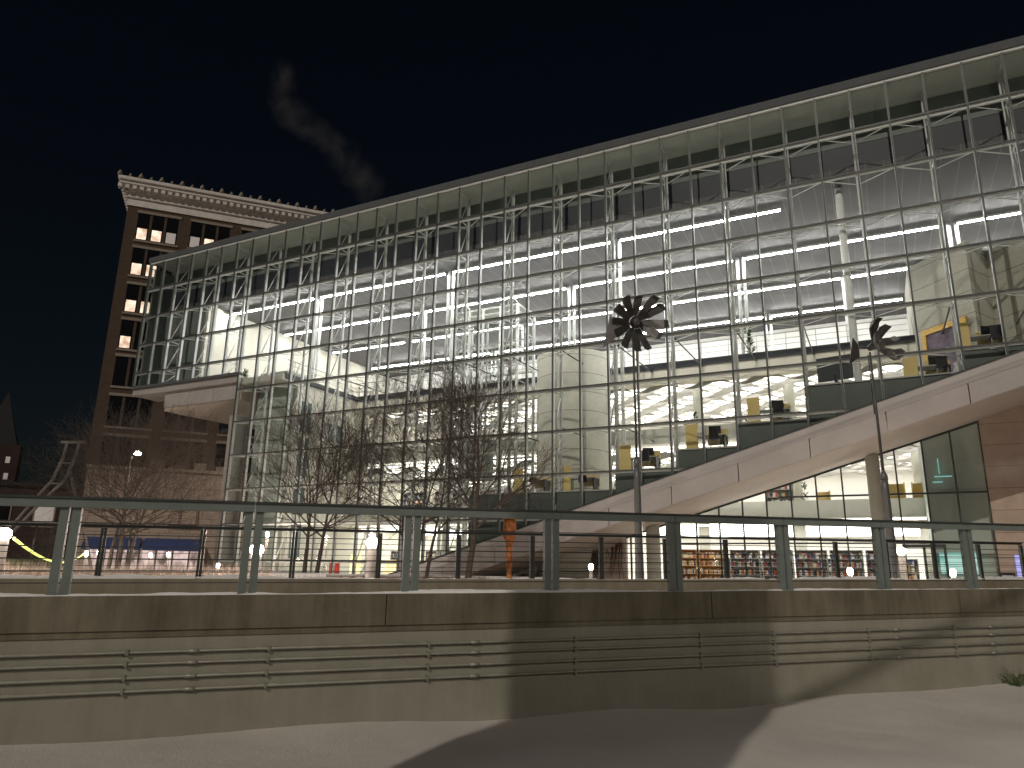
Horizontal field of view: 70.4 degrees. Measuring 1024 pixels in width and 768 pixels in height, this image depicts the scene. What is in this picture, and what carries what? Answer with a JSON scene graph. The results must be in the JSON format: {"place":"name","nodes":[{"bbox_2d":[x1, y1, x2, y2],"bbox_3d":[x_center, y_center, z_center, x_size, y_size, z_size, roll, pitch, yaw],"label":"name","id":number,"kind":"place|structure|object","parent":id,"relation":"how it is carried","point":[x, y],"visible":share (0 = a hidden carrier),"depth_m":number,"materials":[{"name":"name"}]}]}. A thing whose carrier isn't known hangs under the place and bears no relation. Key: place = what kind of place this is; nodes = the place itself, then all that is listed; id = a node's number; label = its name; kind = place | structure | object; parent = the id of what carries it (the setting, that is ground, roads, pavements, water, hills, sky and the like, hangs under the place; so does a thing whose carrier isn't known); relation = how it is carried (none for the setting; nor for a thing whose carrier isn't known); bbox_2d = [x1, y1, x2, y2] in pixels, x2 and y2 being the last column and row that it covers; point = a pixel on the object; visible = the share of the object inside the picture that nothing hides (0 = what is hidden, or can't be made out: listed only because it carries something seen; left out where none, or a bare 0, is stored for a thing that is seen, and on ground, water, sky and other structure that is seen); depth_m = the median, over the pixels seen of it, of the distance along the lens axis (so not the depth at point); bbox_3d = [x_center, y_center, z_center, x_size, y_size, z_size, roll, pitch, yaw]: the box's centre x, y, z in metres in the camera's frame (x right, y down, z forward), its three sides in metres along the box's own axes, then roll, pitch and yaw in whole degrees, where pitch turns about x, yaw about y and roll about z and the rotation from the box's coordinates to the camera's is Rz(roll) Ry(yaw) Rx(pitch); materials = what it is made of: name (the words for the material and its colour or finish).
{"place":"outdoors","nodes":[
{"label":"outdoors","id":0,"kind":"place"},
{"bbox_2d":[0,393,22,481],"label":"church","id":1,"kind":"structure","parent":0,"point":[11,451],"depth_m":116.19,"materials":[{"name":"brick"}]},
{"bbox_2d":[4,559,76,567],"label":"lawn","id":2,"kind":"structure","parent":0,"point":[11,561],"depth_m":35.84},
{"bbox_2d":[0,481,83,567],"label":"dark brick house","id":3,"kind":"structure","parent":0,"point":[10,512],"depth_m":61.62,"materials":[{"name":"brick"}]},
{"bbox_2d":[0,506,11,519],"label":"window","id":4,"kind":"structure","parent":3,"relation":"in","point":[5,511],"depth_m":60.97,"materials":[{"name":"glass"}]},
{"bbox_2d":[31,507,55,527],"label":"window","id":5,"kind":"structure","parent":3,"relation":"in","point":[38,513],"depth_m":62.09,"materials":[{"name":"glass"}]},
{"bbox_2d":[3,560,275,575],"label":"dry grass","id":6,"kind":"structure","parent":0,"point":[151,573],"depth_m":18.21,"materials":[{"name":"plant"}]},
{"bbox_2d":[75,460,249,569],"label":"stone shop building","id":7,"kind":"structure","parent":0,"point":[169,541],"depth_m":57.72,"materials":[{"name":"stone"}]},
{"bbox_2d":[83,170,334,484],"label":"brick tower block","id":8,"kind":"structure","parent":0,"point":[162,218],"depth_m":80.09,"materials":[{"name":"brown brick"}]},
{"bbox_2d":[105,395,122,425],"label":"window","id":9,"kind":"structure","parent":8,"relation":"in","point":[118,399],"depth_m":75.54,"materials":[{"name":"glass"}]},
{"bbox_2d":[112,356,128,385],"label":"window","id":10,"kind":"structure","parent":8,"relation":"in","point":[121,363],"depth_m":76.52,"materials":[{"name":"glass"}]},
{"bbox_2d":[118,320,133,348],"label":"window","id":11,"kind":"structure","parent":8,"relation":"in","point":[126,330],"depth_m":77.54,"materials":[{"name":"grey"}]},
{"bbox_2d":[121,397,137,426],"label":"window","id":12,"kind":"structure","parent":8,"relation":"in","point":[134,401],"depth_m":76.04,"materials":[{"name":"glass"}]},
{"bbox_2d":[123,284,139,312],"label":"window","id":13,"kind":"structure","parent":8,"relation":"in","point":[132,291],"depth_m":78.55,"materials":[{"name":"grey"}]},
{"bbox_2d":[127,358,141,386],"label":"window","id":14,"kind":"structure","parent":8,"relation":"in","point":[130,379],"depth_m":76.96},
{"bbox_2d":[129,247,144,275],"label":"window","id":15,"kind":"structure","parent":8,"relation":"in","point":[136,266],"depth_m":79.61,"materials":[{"name":"grey"}]},
{"bbox_2d":[133,321,146,350],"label":"window","id":16,"kind":"structure","parent":8,"relation":"in","point":[138,326],"depth_m":78.01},
{"bbox_2d":[135,213,150,240],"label":"window","id":17,"kind":"structure","parent":8,"relation":"in","point":[143,220],"depth_m":80.65,"materials":[{"name":"grey"}]},
{"bbox_2d":[139,286,151,313],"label":"window","id":18,"kind":"structure","parent":8,"relation":"in","point":[143,293],"depth_m":78.99,"materials":[{"name":"grey"}]},
{"bbox_2d":[138,398,152,428],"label":"window","id":19,"kind":"structure","parent":8,"relation":"in","point":[144,402],"depth_m":76.54,"materials":[{"name":"glass"}]},
{"bbox_2d":[144,250,159,277],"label":"window","id":20,"kind":"structure","parent":8,"relation":"in","point":[151,253],"depth_m":80.12,"materials":[{"name":"grey"}]},
{"bbox_2d":[149,215,164,242],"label":"window","id":21,"kind":"structure","parent":8,"relation":"in","point":[157,227],"depth_m":81.16,"materials":[{"name":"grey"}]},
{"bbox_2d":[164,218,178,244],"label":"window","id":22,"kind":"structure","parent":8,"relation":"in","point":[172,224],"depth_m":81.68,"materials":[{"name":"black"}]},
{"bbox_2d":[188,222,202,247],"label":"window","id":23,"kind":"structure","parent":8,"relation":"in","point":[196,228],"depth_m":82.56,"materials":[{"name":"black"}]},
{"bbox_2d":[203,224,216,243],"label":"window","id":24,"kind":"structure","parent":8,"relation":"in","point":[210,230],"depth_m":83.17,"materials":[{"name":"grey"}]},
{"bbox_2d":[214,444,226,470],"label":"window","id":25,"kind":"structure","parent":8,"relation":"in","point":[221,452],"depth_m":78.22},
{"bbox_2d":[217,226,229,240],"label":"window","id":26,"kind":"structure","parent":8,"relation":"in","point":[224,232],"depth_m":83.76,"materials":[{"name":"grey"}]},
{"bbox_2d":[0,682,1023,767],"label":"snow ground","id":27,"kind":"structure","parent":0,"point":[982,726],"depth_m":7.69,"materials":[{"name":"snow"}]},
{"bbox_2d":[0,588,1023,744],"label":"retaining wall","id":28,"kind":"structure","parent":27,"relation":"on","point":[53,624],"depth_m":8.70,"materials":[{"name":"concrete"}]},
{"bbox_2d":[0,494,1023,594],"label":"cable railing","id":29,"kind":"object","parent":28,"relation":"on","point":[550,542],"visible":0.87,"depth_m":9.13,"materials":[{"name":"metal"}]},
{"bbox_2d":[0,650,1023,698],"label":"conduit","id":30,"kind":"object","parent":28,"relation":"attached to","point":[265,685],"visible":1,"depth_m":8.59,"materials":[{"name":"metal"}]},
{"bbox_2d":[0,642,1023,684],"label":"conduit","id":31,"kind":"object","parent":28,"relation":"attached to","point":[123,678],"visible":1,"depth_m":8.61,"materials":[{"name":"metal"}]},
{"bbox_2d":[0,625,1023,657],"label":"conduit","id":32,"kind":"object","parent":28,"relation":"attached to","point":[428,643],"visible":1,"depth_m":8.67,"materials":[{"name":"metal"}]},
{"bbox_2d":[0,633,1023,670],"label":"conduit","id":33,"kind":"object","parent":28,"relation":"attached to","point":[268,659],"visible":1,"depth_m":8.65,"materials":[{"name":"metal"}]},
{"bbox_2d":[998,667,1023,686],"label":"weed","id":34,"kind":"object","parent":27,"relation":"on","point":[1016,682],"visible":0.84,"depth_m":11.34,"materials":[{"name":"plant"}]},
{"bbox_2d":[0,0,1023,484],"label":"sky","id":35,"kind":"structure","parent":0,"point":[328,105],"materials":[{"name":"black"}]},
{"bbox_2d":[519,541,623,576],"bbox_3d":[2.544,9.898,39.755,7.455,2.539,0.231,-6,-16,26],"label":"vine","id":36,"kind":"object","parent":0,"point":[592,557],"visible":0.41,"depth_m":38.66,"materials":[{"name":"plant"}]},
{"bbox_2d":[816,354,853,382],"bbox_3d":[14.602,-0.507,32.741,1.500,1.450,0.350,-10,-18,37],"label":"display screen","id":37,"kind":"object","parent":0,"point":[829,373],"visible":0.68,"depth_m":32.63,"materials":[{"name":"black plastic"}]},
{"label":"plaza ground","id":38,"kind":"structure","parent":0,"visible":0},
{"bbox_2d":[0,528,11,574],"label":"bollard light","id":39,"kind":"object","parent":38,"relation":"on","point":[3,548],"visible":0.84,"depth_m":16.24,"materials":[{"name":"white"}]},
{"bbox_2d":[10,526,79,567],"bbox_3d":[-18.881,6.869,29.293,2.444,2.551,2.338,1,-14,0],"label":"bare tree","id":40,"kind":"object","parent":38,"relation":"on","point":[49,538],"visible":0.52,"depth_m":28.95,"materials":[{"name":"brown plant"}]},
{"bbox_2d":[8,441,92,568],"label":"steel gantry","id":41,"kind":"object","parent":38,"relation":"on","point":[28,515],"visible":0.45,"depth_m":41.91,"materials":[{"name":"metal"}]},
{"bbox_2d":[0,521,137,568],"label":"entrance canopy","id":42,"kind":"object","parent":38,"relation":"on","point":[128,548],"visible":0.25,"depth_m":44.12,"materials":[{"name":"metal"}]},
{"bbox_2d":[2,389,262,568],"bbox_3d":[-20.563,5.412,39.903,12.489,10.613,12.132,-6,-16,24],"label":"bare tree","id":43,"kind":"object","parent":38,"relation":"on","point":[95,463],"visible":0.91,"depth_m":39.55,"materials":[{"name":"brown plant"}]},
{"bbox_2d":[16,568,325,577],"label":"snow bank","id":44,"kind":"structure","parent":38,"relation":"on","point":[296,575],"depth_m":22.86,"materials":[{"name":"snow"}]},
{"bbox_2d":[218,388,421,570],"bbox_3d":[-7.669,4.309,29.261,8.674,7.850,6.880,-13,-20,43],"label":"bare tree","id":45,"kind":"object","parent":38,"relation":"on","point":[299,422],"visible":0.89,"depth_m":28.70,"materials":[{"name":"brown plant"}]},
{"bbox_2d":[365,538,376,577],"bbox_3d":[-3.678,4.875,18.885,0.340,1.717,0.340,1,-14,0],"label":"bollard light","id":46,"kind":"object","parent":38,"relation":"on","point":[370,566],"visible":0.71,"depth_m":18.86,"materials":[{"name":"white"}]},
{"bbox_2d":[270,352,543,578],"bbox_3d":[-4.170,3.687,31.102,11.359,10.094,10.592,1,-14,0],"label":"bare tree","id":47,"kind":"object","parent":38,"relation":"on","point":[394,424],"visible":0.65,"depth_m":30.61,"materials":[{"name":"brown plant"}]},
{"bbox_2d":[323,573,542,578],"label":"planter wall","id":48,"kind":"structure","parent":38,"relation":"on","point":[387,576],"depth_m":33.39,"materials":[{"name":"concrete"}]},
{"bbox_2d":[402,350,587,578],"bbox_3d":[-0.729,3.351,27.868,7.646,9.230,6.801,1,-14,0],"label":"bare tree","id":49,"kind":"object","parent":38,"relation":"on","point":[476,526],"visible":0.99,"depth_m":27.69,"materials":[{"name":"brown plant"}]},
{"bbox_2d":[503,518,516,578],"bbox_3d":[-0.110,6.816,29.223,0.600,3.200,0.585,1,-14,0],"label":"closed patio umbrella","id":50,"kind":"object","parent":38,"relation":"on","point":[509,524],"visible":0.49,"depth_m":29.20,"materials":[{"name":"orange fabric"}]},
{"bbox_2d":[0,574,1023,593],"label":"parapet wall","id":51,"kind":"structure","parent":38,"relation":"on","point":[862,582],"depth_m":16.22,"materials":[{"name":"concrete"}]},
{"bbox_2d":[0,522,1023,579],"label":"cable railing","id":52,"kind":"object","parent":51,"relation":"on","point":[379,544],"visible":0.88,"depth_m":17.28,"materials":[{"name":"metal"}]},
{"bbox_2d":[131,35,1023,578],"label":"library building","id":53,"kind":"structure","parent":38,"relation":"on","point":[939,141],"depth_m":39.67,"materials":[{"name":"glass"}]},
{"bbox_2d":[226,297,313,315],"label":"ceiling light","id":54,"kind":"object","parent":53,"relation":"attached to","point":[270,306],"visible":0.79,"depth_m":53.06,"materials":[{"name":"white"}]},
{"bbox_2d":[288,401,344,558],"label":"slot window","id":55,"kind":"structure","parent":53,"relation":"in","point":[299,532],"depth_m":46.96,"materials":[{"name":"glass"}]},
{"bbox_2d":[284,311,418,335],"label":"ceiling light","id":56,"kind":"object","parent":53,"relation":"attached to","point":[360,322],"visible":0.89,"depth_m":56.16,"materials":[{"name":"white"}]},
{"bbox_2d":[320,272,445,297],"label":"ceiling light","id":57,"kind":"object","parent":53,"relation":"attached to","point":[386,284],"visible":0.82,"depth_m":48.58,"materials":[{"name":"white"}]},
{"bbox_2d":[445,298,535,576],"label":"lift tower","id":58,"kind":"structure","parent":53,"relation":"on","point":[495,311],"depth_m":45.36,"materials":[{"name":"metal"}]},
{"bbox_2d":[424,286,565,312],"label":"ceiling light","id":59,"kind":"object","parent":53,"relation":"attached to","point":[499,298],"visible":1,"depth_m":50.92,"materials":[{"name":"white"}]},
{"bbox_2d":[452,240,609,272],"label":"ceiling light","id":60,"kind":"object","parent":53,"relation":"attached to","point":[538,255],"visible":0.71,"depth_m":43.71,"materials":[{"name":"white"}]},
{"bbox_2d":[513,468,550,491],"bbox_3d":[1.065,5.152,38.311,1.830,1.350,0.840,-6,-16,26],"label":"study desk","id":61,"kind":"object","parent":53,"relation":"on","point":[547,484],"visible":0.36,"depth_m":38.22,"materials":[{"name":"yellow wood"}]},
{"bbox_2d":[495,336,604,352],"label":"ceiling light","id":62,"kind":"object","parent":53,"relation":"attached to","point":[566,342],"visible":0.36,"depth_m":60.63,"materials":[{"name":"white"}]},
{"bbox_2d":[362,524,791,529],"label":"ceiling light","id":63,"kind":"object","parent":53,"relation":"attached to","point":[664,526],"visible":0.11,"depth_m":41.33,"materials":[{"name":"white"}]},
{"bbox_2d":[563,466,599,490],"bbox_3d":[3.481,4.890,37.135,1.830,1.350,0.840,-6,-16,26],"label":"study desk","id":64,"kind":"object","parent":53,"relation":"on","point":[594,480],"visible":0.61,"depth_m":37.02,"materials":[{"name":"yellow wood"}]},
{"bbox_2d":[529,303,662,324],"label":"ceiling light","id":65,"kind":"object","parent":53,"relation":"attached to","point":[583,315],"visible":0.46,"depth_m":53.87,"materials":[{"name":"white"}]},
{"bbox_2d":[421,386,803,422],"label":"ceiling light","id":66,"kind":"object","parent":53,"relation":"attached to","point":[742,393],"depth_m":48.78,"materials":[{"name":"white"}]},
{"bbox_2d":[620,445,660,469],"bbox_3d":[6.359,3.727,35.959,1.830,1.350,0.840,-6,-16,26],"label":"study desk","id":67,"kind":"object","parent":53,"relation":"on","point":[626,460],"visible":0.69,"depth_m":35.91,"materials":[{"name":"yellow wood"}]},
{"bbox_2d":[482,396,804,423],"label":"ceiling light","id":68,"kind":"object","parent":53,"relation":"attached to","point":[723,403],"visible":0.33,"depth_m":50.72,"materials":[{"name":"white"}]},
{"bbox_2d":[393,367,901,417],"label":"ceiling light","id":69,"kind":"object","parent":53,"relation":"attached to","point":[772,380],"visible":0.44,"depth_m":45.00,"materials":[{"name":"white"}]},
{"bbox_2d":[573,259,732,287],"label":"ceiling light","id":70,"kind":"object","parent":53,"relation":"attached to","point":[659,272],"visible":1,"depth_m":45.95,"materials":[{"name":"glowing white light"}]},
{"bbox_2d":[461,526,861,531],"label":"ceiling light","id":71,"kind":"object","parent":53,"relation":"attached to","point":[766,527],"visible":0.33,"depth_m":42.47,"materials":[{"name":"white"}]},
{"bbox_2d":[426,530,919,534],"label":"ceiling light","id":72,"kind":"object","parent":53,"relation":"attached to","point":[773,532],"visible":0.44,"depth_m":46.09,"materials":[{"name":"white"}]},
{"bbox_2d":[450,533,919,536],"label":"ceiling light","id":73,"kind":"object","parent":53,"relation":"attached to","point":[789,534],"visible":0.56,"depth_m":48.35,"materials":[{"name":"white"}]},
{"bbox_2d":[682,550,697,578],"bbox_3d":[9.324,10.081,39.337,1.500,2.150,0.400,-6,-16,26],"label":"bookcase","id":74,"kind":"object","parent":53,"relation":"on","point":[690,570],"visible":0.41,"depth_m":39.24,"materials":[{"name":"orange wood"}]},
{"bbox_2d":[619,207,780,240],"bbox_3d":[10.062,-8.666,39.641,8.700,0.160,0.220,-6,-16,26],"label":"ceiling light","id":75,"kind":"object","parent":53,"relation":"attached to","point":[761,212],"visible":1,"depth_m":39.40,"materials":[{"name":"glowing white light"}]},
{"bbox_2d":[642,315,762,333],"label":"ceiling light","id":76,"kind":"object","parent":53,"relation":"attached to","point":[712,323],"visible":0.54,"depth_m":55.27,"materials":[{"name":"white"}]},
{"bbox_2d":[685,423,728,448],"bbox_3d":[9.325,2.573,34.736,1.830,1.350,0.840,-6,-16,26],"label":"study desk","id":77,"kind":"object","parent":53,"relation":"on","point":[692,436],"visible":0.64,"depth_m":34.68,"materials":[{"name":"yellow wood"}]},
{"bbox_2d":[699,550,729,578],"bbox_3d":[10.774,9.924,38.632,1.500,2.150,0.400,-6,-16,26],"label":"bookcase","id":78,"kind":"object","parent":53,"relation":"on","point":[713,554],"visible":0.56,"depth_m":38.76,"materials":[{"name":"orange wood"}]},
{"bbox_2d":[709,428,720,446],"bbox_3d":[9.442,2.556,33.796,0.480,0.920,0.550,-6,-16,26],"label":"reading chair","id":79,"kind":"object","parent":53,"relation":"on","point":[713,432],"visible":0.87,"depth_m":33.67,"materials":[{"name":"black fabric"}]},
{"bbox_2d":[729,550,761,577],"bbox_3d":[12.224,9.766,37.926,1.500,2.150,0.400,-6,-16,26],"label":"bookcase","id":80,"kind":"object","parent":53,"relation":"on","point":[741,559],"visible":0.39,"depth_m":38.02,"materials":[{"name":"multicoloured metal"}]},
{"bbox_2d":[673,276,839,303],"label":"ceiling light","id":81,"kind":"object","parent":53,"relation":"attached to","point":[759,289],"visible":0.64,"depth_m":48.35,"materials":[{"name":"glowing white light"}]},
{"bbox_2d":[746,397,791,422],"bbox_3d":[11.981,1.326,33.812,1.830,1.350,0.840,-6,-16,26],"label":"study desk","id":82,"kind":"object","parent":53,"relation":"on","point":[753,406],"visible":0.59,"depth_m":33.78,"materials":[{"name":"yellow wood"}]},
{"bbox_2d":[761,550,794,578],"bbox_3d":[13.673,9.608,37.221,1.500,2.150,0.400,-6,-16,26],"label":"bookcase","id":83,"kind":"object","parent":53,"relation":"on","point":[765,559],"visible":0.2,"depth_m":37.41,"materials":[{"name":"multicoloured metal"}]},
{"bbox_2d":[767,484,794,500],"bbox_3d":[14.618,6.202,39.600,1.500,1.700,0.400,-6,-16,26],"label":"bookcase","id":84,"kind":"object","parent":53,"relation":"on","point":[773,495],"visible":0.26,"depth_m":39.59,"materials":[{"name":"wood"}]},
{"bbox_2d":[660,528,915,531],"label":"ceiling light","id":85,"kind":"object","parent":53,"relation":"attached to","point":[792,529],"depth_m":43.79,"materials":[{"name":"white"}]},
{"bbox_2d":[796,550,829,577],"bbox_3d":[15.123,9.451,36.515,1.500,2.150,0.400,-6,-16,26],"label":"bookcase","id":86,"kind":"object","parent":53,"relation":"on","point":[806,556],"visible":0.46,"depth_m":36.60,"materials":[{"name":"multicoloured metal"}]},
{"bbox_2d":[771,297,901,316],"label":"ceiling light","id":87,"kind":"object","parent":53,"relation":"attached to","point":[838,306],"visible":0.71,"depth_m":51.50,"materials":[{"name":"white"}]},
{"bbox_2d":[742,224,937,259],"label":"ceiling light","id":88,"kind":"object","parent":53,"relation":"attached to","point":[848,240],"visible":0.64,"depth_m":41.11,"materials":[{"name":"glowing white light"}]},
{"bbox_2d":[829,550,864,576],"bbox_3d":[16.573,9.294,35.810,1.500,2.150,0.400,-6,-16,26],"label":"bookcase","id":89,"kind":"object","parent":53,"relation":"on","point":[857,564],"visible":0.4,"depth_m":35.84,"materials":[{"name":"wood"}]},
{"bbox_2d":[865,550,875,575],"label":"bookcase","id":90,"kind":"object","parent":53,"relation":"on","point":[870,558],"visible":0.1,"depth_m":35.44,"materials":[{"name":"wood"}]},
{"bbox_2d":[851,266,906,277],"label":"ceiling light","id":91,"kind":"object","parent":53,"relation":"attached to","point":[880,271],"visible":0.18,"depth_m":45.27,"materials":[{"name":"white"}]},
{"bbox_2d":[866,559,919,578],"bbox_3d":[19.653,9.932,37.405,2.400,1.800,0.400,-6,-16,26],"label":"bookcase","id":92,"kind":"object","parent":53,"relation":"on","point":[913,567],"visible":0.11,"depth_m":37.01,"materials":[{"name":"multicoloured metal"}]},
{"bbox_2d":[889,482,905,497],"bbox_3d":[19.260,5.782,37.064,1.500,1.400,0.760,-6,-16,26],"label":"reading booth","id":93,"kind":"object","parent":53,"relation":"on","point":[892,488],"visible":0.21,"depth_m":37.26,"materials":[{"name":"yellow laminate"}]},
{"bbox_2d":[911,482,923,497],"bbox_3d":[20.603,5.636,36.411,0.900,1.400,0.760,-6,-16,26],"label":"reading booth","id":94,"kind":"object","parent":53,"relation":"on","point":[916,487],"visible":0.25,"depth_m":36.83,"materials":[{"name":"yellow laminate"}]},
{"bbox_2d":[902,543,949,578],"bbox_3d":[18.336,8.205,32.098,1.700,2.510,0.150,-6,-16,26],"label":"entrance door","id":95,"kind":"structure","parent":53,"relation":"in","point":[918,545],"depth_m":32.18,"materials":[{"name":"paint"}]},
{"bbox_2d":[902,356,951,375],"bbox_3d":[18.134,-0.654,31.743,1.830,1.350,0.840,-6,-16,26],"label":"study desk","id":96,"kind":"object","parent":53,"relation":"on","point":[911,367],"visible":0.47,"depth_m":31.70,"materials":[{"name":"yellow wood"}]},
{"bbox_2d":[935,356,948,372],"bbox_3d":[18.250,-0.671,30.803,0.480,0.920,0.550,-6,-16,26],"label":"reading chair","id":97,"kind":"object","parent":53,"relation":"on","point":[941,362],"visible":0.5,"depth_m":30.67,"materials":[{"name":"black fabric"}]},
{"bbox_2d":[921,316,969,371],"bbox_3d":[21.108,-1.258,35.163,0.130,3.450,2.560,5,-15,-17],"label":"framed picture","id":98,"kind":"object","parent":53,"relation":"attached to","point":[934,338],"visible":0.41,"depth_m":35.59,"materials":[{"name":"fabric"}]},
{"bbox_2d":[959,322,1002,345],"bbox_3d":[19.671,-1.887,30.584,1.830,1.350,0.840,-6,-16,26],"label":"study desk","id":99,"kind":"object","parent":53,"relation":"on","point":[968,339],"visible":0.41,"depth_m":30.53,"materials":[{"name":"yellow wood"}]},
{"bbox_2d":[957,210,1020,223],"bbox_3d":[25.491,-8.817,38.085,3.700,0.160,0.220,-6,-16,26],"label":"ceiling light","id":100,"kind":"object","parent":53,"relation":"attached to","point":[988,217],"visible":1,"depth_m":38.18,"materials":[{"name":"white"}]},
{"bbox_2d":[989,324,1002,342],"bbox_3d":[19.787,-1.903,29.644,0.480,0.920,0.550,-6,-16,26],"label":"reading chair","id":101,"kind":"object","parent":53,"relation":"on","point":[995,332],"visible":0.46,"depth_m":29.53,"materials":[{"name":"black fabric"}]},
{"bbox_2d":[603,294,668,578],"bbox_3d":[3.608,1.760,20.591,1.839,8.826,1.212,1,-14,0],"label":"wind sculpture","id":102,"kind":"object","parent":38,"relation":"on","point":[617,327],"visible":0.96,"depth_m":21.44,"materials":[{"name":"grey metal"}]},
{"bbox_2d":[849,317,904,577],"bbox_3d":[12.551,2.358,23.923,1.835,9.599,1.285,10,-17,-31],"label":"wind sculpture","id":103,"kind":"object","parent":38,"relation":"on","point":[878,343],"visible":0.88,"depth_m":24.33,"materials":[{"name":"grey metal"}]},
{"bbox_2d":[897,547,907,578],"bbox_3d":[13.351,6.549,24.760,0.340,1.921,0.340,1,-14,0],"label":"bollard light","id":104,"kind":"object","parent":38,"relation":"on","point":[901,551],"visible":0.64,"depth_m":24.77,"materials":[{"name":"white"}]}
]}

